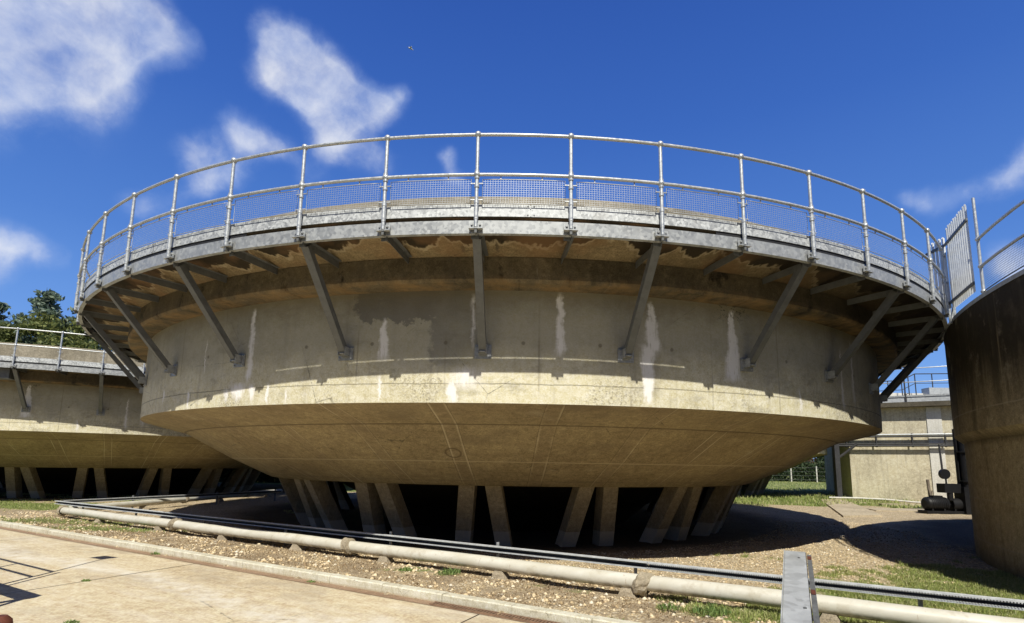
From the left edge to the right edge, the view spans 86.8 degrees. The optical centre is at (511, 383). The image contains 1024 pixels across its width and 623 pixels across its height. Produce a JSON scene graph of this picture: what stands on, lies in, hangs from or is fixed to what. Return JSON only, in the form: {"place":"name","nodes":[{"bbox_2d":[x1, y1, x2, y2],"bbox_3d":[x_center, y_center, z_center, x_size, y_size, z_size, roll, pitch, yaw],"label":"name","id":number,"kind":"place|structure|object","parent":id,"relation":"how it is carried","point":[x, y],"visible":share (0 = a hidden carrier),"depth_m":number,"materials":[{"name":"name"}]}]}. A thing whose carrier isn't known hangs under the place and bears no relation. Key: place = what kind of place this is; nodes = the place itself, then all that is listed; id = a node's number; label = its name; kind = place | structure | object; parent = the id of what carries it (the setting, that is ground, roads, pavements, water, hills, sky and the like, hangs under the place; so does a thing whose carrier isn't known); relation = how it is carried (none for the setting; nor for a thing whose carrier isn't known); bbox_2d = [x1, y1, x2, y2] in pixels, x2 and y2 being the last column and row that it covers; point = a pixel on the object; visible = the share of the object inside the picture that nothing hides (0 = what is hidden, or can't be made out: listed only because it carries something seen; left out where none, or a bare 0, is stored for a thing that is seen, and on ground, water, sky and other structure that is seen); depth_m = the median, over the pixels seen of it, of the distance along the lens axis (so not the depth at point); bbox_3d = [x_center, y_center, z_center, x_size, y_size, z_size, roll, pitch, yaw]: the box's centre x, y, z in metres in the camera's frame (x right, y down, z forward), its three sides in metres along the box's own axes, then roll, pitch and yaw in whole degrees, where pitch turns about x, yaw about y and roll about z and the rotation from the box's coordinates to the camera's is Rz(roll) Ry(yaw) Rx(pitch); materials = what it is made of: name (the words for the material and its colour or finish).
{"place":"outdoors","nodes":[
{"label":"outdoors","id":0,"kind":"place"},
{"bbox_2d":[0,482,1020,622],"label":"ground","id":1,"kind":"structure","parent":0,"point":[744,522],"depth_m":11.46,"materials":[{"name":"soil"}]},
{"bbox_2d":[0,327,260,497],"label":"settling tank","id":2,"kind":"object","parent":1,"relation":"on","point":[73,424],"visible":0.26,"depth_m":19.53,"materials":[{"name":"concrete"}]},
{"bbox_2d":[0,492,293,532],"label":"grass","id":3,"kind":"structure","parent":1,"relation":"on","point":[26,503],"depth_m":16.07,"materials":[{"name":"green plant"}]},
{"bbox_2d":[0,529,526,622],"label":"apron","id":4,"kind":"object","parent":1,"relation":"on","point":[191,593],"depth_m":6.41,"materials":[{"name":"concrete"}]},
{"bbox_2d":[0,614,12,622],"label":"rusty stub","id":5,"kind":"object","parent":4,"relation":"on","point":[5,618],"visible":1,"depth_m":3.22,"materials":[{"name":"brown metal"}]},
{"bbox_2d":[63,619,80,622],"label":"weed","id":6,"kind":"object","parent":4,"relation":"on","point":[73,621],"visible":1,"depth_m":5.26,"materials":[{"name":"green plant"}]},
{"bbox_2d":[0,537,478,622],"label":"expansion joint","id":7,"kind":"object","parent":4,"relation":"on","point":[189,564],"visible":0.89,"depth_m":6.80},
{"bbox_2d":[0,527,529,622],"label":"drain channel","id":8,"kind":"object","parent":4,"relation":"on","point":[420,601],"visible":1,"depth_m":7.74,"materials":[{"name":"concrete"}]},
{"bbox_2d":[429,601,559,622],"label":"drain grating","id":9,"kind":"object","parent":8,"relation":"on","point":[488,612],"visible":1,"depth_m":5.80,"materials":[{"name":"metal"}]},
{"bbox_2d":[780,549,819,622],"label":"cable trunking","id":10,"kind":"object","parent":4,"relation":"on","point":[796,600],"visible":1,"depth_m":3.80,"materials":[{"name":"metal"}]},
{"bbox_2d":[0,521,639,622],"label":"kerb","id":11,"kind":"structure","parent":1,"relation":"on","point":[548,614],"depth_m":6.96,"materials":[{"name":"beige concrete"}]},
{"bbox_2d":[398,566,412,570],"bbox_3d":[-1.539,2.662,7.838,0.233,0.076,0.160,1,-8,0],"label":"weed","id":12,"kind":"object","parent":1,"relation":"on","point":[404,569],"visible":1,"depth_m":7.82,"materials":[{"name":"green plant"}]},
{"bbox_2d":[0,510,878,622],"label":"gravel","id":13,"kind":"structure","parent":1,"relation":"on","point":[601,589],"depth_m":7.96,"materials":[{"name":"brown gravel"}]},
{"bbox_2d":[437,567,460,574],"bbox_3d":[-0.892,2.640,7.701,0.325,0.100,0.285,-3,-9,27],"label":"weed","id":14,"kind":"object","parent":1,"relation":"on","point":[451,571],"visible":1,"depth_m":7.66,"materials":[{"name":"green plant"}]},
{"bbox_2d":[54,489,1023,610],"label":"cable tray","id":15,"kind":"object","parent":1,"relation":"on","point":[920,595],"visible":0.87,"depth_m":7.23,"materials":[{"name":"metal"}]},
{"bbox_2d":[57,489,1023,622],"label":"pipeline","id":16,"kind":"object","parent":1,"relation":"on","point":[831,609],"visible":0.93,"depth_m":6.98,"materials":[{"name":"metal"}]},
{"bbox_2d":[658,601,683,609],"bbox_3d":[1.716,2.392,5.867,0.298,0.077,0.201,-2,-9,18],"label":"weed","id":17,"kind":"object","parent":1,"relation":"on","point":[672,606],"visible":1,"depth_m":5.85,"materials":[{"name":"green plant"}]},
{"bbox_2d":[692,602,731,615],"bbox_3d":[2.102,2.346,5.724,0.429,0.138,0.336,1,-8,0],"label":"weed","id":18,"kind":"object","parent":1,"relation":"on","point":[711,610],"visible":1,"depth_m":5.70,"materials":[{"name":"green plant"}]},
{"bbox_2d":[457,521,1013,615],"bbox_3d":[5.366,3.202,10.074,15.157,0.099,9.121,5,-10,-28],"label":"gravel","id":19,"kind":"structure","parent":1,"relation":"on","point":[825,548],"depth_m":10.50,"materials":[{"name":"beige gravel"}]},
{"bbox_2d":[574,551,1023,622],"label":"grass","id":20,"kind":"structure","parent":1,"relation":"on","point":[997,585],"depth_m":7.24,"materials":[{"name":"green plant"}]},
{"bbox_2d":[829,497,920,502],"bbox_3d":[18.853,5.905,27.476,4.731,0.190,0.729,-6,-11,38],"label":"ground pipe","id":21,"kind":"object","parent":1,"relation":"on","point":[906,501],"visible":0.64,"depth_m":27.83,"materials":[{"name":"beige metal"}]},
{"bbox_2d":[831,433,952,496],"bbox_3d":[19.290,4.351,28.437,9.832,3.520,1.438,-4,-10,31],"label":"pipe rack","id":22,"kind":"object","parent":1,"relation":"on","point":[836,456],"visible":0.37,"depth_m":28.76,"materials":[{"name":"grey metal"}]},
{"bbox_2d":[866,508,923,511],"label":"pump plinth","id":23,"kind":"structure","parent":1,"relation":"on","point":[896,509],"depth_m":21.54,"materials":[{"name":"concrete"}]},
{"bbox_2d":[879,503,920,506],"bbox_3d":[19.114,5.484,24.254,5.200,0.150,0.300,1,-8,0],"label":"edging","id":24,"kind":"object","parent":1,"relation":"on","point":[900,505],"visible":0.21,"depth_m":24.11,"materials":[{"name":"concrete"}]},
{"bbox_2d":[926,479,932,496],"bbox_3d":[17.821,4.718,23.045,0.319,1.286,0.144,6,-10,-33],"label":"timber stake","id":25,"kind":"object","parent":1,"relation":"on","point":[930,492],"visible":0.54,"depth_m":23.04,"materials":[{"name":"brown wood"}]},
{"bbox_2d":[918,444,964,513],"bbox_3d":[16.494,3.612,20.633,1.900,2.591,0.530,1,-8,0],"label":"pump set","id":26,"kind":"object","parent":1,"relation":"on","point":[939,504],"visible":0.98,"depth_m":20.37,"materials":[{"name":"black metal"}]},
{"bbox_2d":[952,429,971,514],"bbox_3d":[17.535,3.118,20.551,1.215,3.602,0.610,1,-8,0],"label":"pipe stack","id":27,"kind":"object","parent":1,"relation":"on","point":[961,468],"visible":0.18,"depth_m":20.46,"materials":[{"name":"black metal"}]},
{"bbox_2d":[0,0,1023,461],"label":"sky","id":28,"kind":"structure","parent":0,"point":[916,105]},
{"bbox_2d":[274,474,826,490],"bbox_3d":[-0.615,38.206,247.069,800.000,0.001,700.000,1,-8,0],"label":"field","id":29,"kind":"structure","parent":0,"point":[786,484],"depth_m":53.22,"materials":[{"name":"green plant"}]},
{"bbox_2d":[0,302,13,323],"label":"tree","id":30,"kind":"object","parent":29,"relation":"on","point":[4,307],"visible":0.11,"depth_m":55.54,"materials":[{"name":"green plant"}]},
{"bbox_2d":[0,322,24,342],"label":"tree","id":31,"kind":"object","parent":29,"relation":"on","point":[6,334],"visible":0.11,"depth_m":53.10,"materials":[{"name":"green plant"}]},
{"bbox_2d":[10,312,28,338],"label":"tree","id":32,"kind":"object","parent":29,"relation":"on","point":[21,314],"visible":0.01,"depth_m":58.82,"materials":[{"name":"green plant"}]},
{"bbox_2d":[0,311,69,343],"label":"tree","id":33,"kind":"object","parent":29,"relation":"on","point":[53,324],"visible":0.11,"depth_m":52.43,"materials":[{"name":"green plant"}]},
{"bbox_2d":[7,289,74,344],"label":"tree","id":34,"kind":"object","parent":29,"relation":"on","point":[47,300],"visible":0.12,"depth_m":54.78,"materials":[{"name":"green plant"}]},
{"bbox_2d":[33,318,112,350],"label":"tree","id":35,"kind":"object","parent":29,"relation":"on","point":[79,341],"visible":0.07,"depth_m":50.83,"materials":[{"name":"green plant"}]},
{"bbox_2d":[60,302,103,349],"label":"tree","id":36,"kind":"object","parent":29,"relation":"on","point":[72,310],"visible":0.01,"depth_m":55.86,"materials":[{"name":"green plant"}]},
{"bbox_2d":[74,131,951,546],"bbox_3d":[-0.022,1.360,17.162,22.063,5.825,22.063,1,-8,0],"label":"settling tank","id":37,"kind":"object","parent":29,"relation":"on","point":[504,367],"visible":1,"depth_m":8.14,"materials":[{"name":"concrete"}]},
{"bbox_2d":[925,204,975,323],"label":"palisade gate","id":38,"kind":"structure","parent":37,"relation":"attached to","point":[960,268],"depth_m":9.70,"materials":[{"name":"metal"}]},
{"bbox_2d":[738,449,826,495],"bbox_3d":[10.130,4.405,36.664,22.082,5.825,22.062,1,-8,0],"label":"settling tank","id":39,"kind":"object","parent":29,"relation":"on","point":[757,487],"visible":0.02,"depth_m":31.83,"materials":[{"name":"concrete"}]},
{"bbox_2d":[769,457,825,481],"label":"hedge","id":40,"kind":"object","parent":29,"relation":"on","point":[807,469],"visible":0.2,"depth_m":69.87,"materials":[{"name":"green plant"}]},
{"bbox_2d":[786,466,817,481],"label":"wire fence","id":41,"kind":"object","parent":29,"relation":"on","point":[791,475],"visible":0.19,"depth_m":68.66,"materials":[{"name":"white concrete"}]},
{"bbox_2d":[805,457,820,476],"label":"tree","id":42,"kind":"object","parent":29,"relation":"on","point":[811,459],"visible":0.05,"depth_m":72.84,"materials":[{"name":"green plant"}]},
{"bbox_2d":[733,481,921,508],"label":"grass","id":43,"kind":"structure","parent":29,"relation":"on","point":[799,499],"depth_m":28.43,"materials":[{"name":"green plant"}]},
{"bbox_2d":[824,366,956,501],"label":"building","id":44,"kind":"structure","parent":29,"relation":"on","point":[900,473],"depth_m":28.71,"materials":[{"name":"concrete"}]},
{"bbox_2d":[880,373,949,395],"bbox_3d":[22.987,0.268,31.554,6.824,1.826,0.600,1,-8,0],"label":"roof stair rail","id":45,"kind":"object","parent":44,"relation":"on","point":[926,391],"visible":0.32,"depth_m":31.38,"materials":[{"name":"grey metal"}]},
{"bbox_2d":[943,198,1023,579],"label":"ground tank","id":46,"kind":"object","parent":29,"relation":"on","point":[983,336],"visible":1,"depth_m":8.62,"materials":[{"name":"concrete"}]},
{"bbox_2d":[822,499,881,516],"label":"path","id":47,"kind":"structure","parent":0,"point":[848,509],"depth_m":20.62,"materials":[{"name":"concrete"}]}
]}

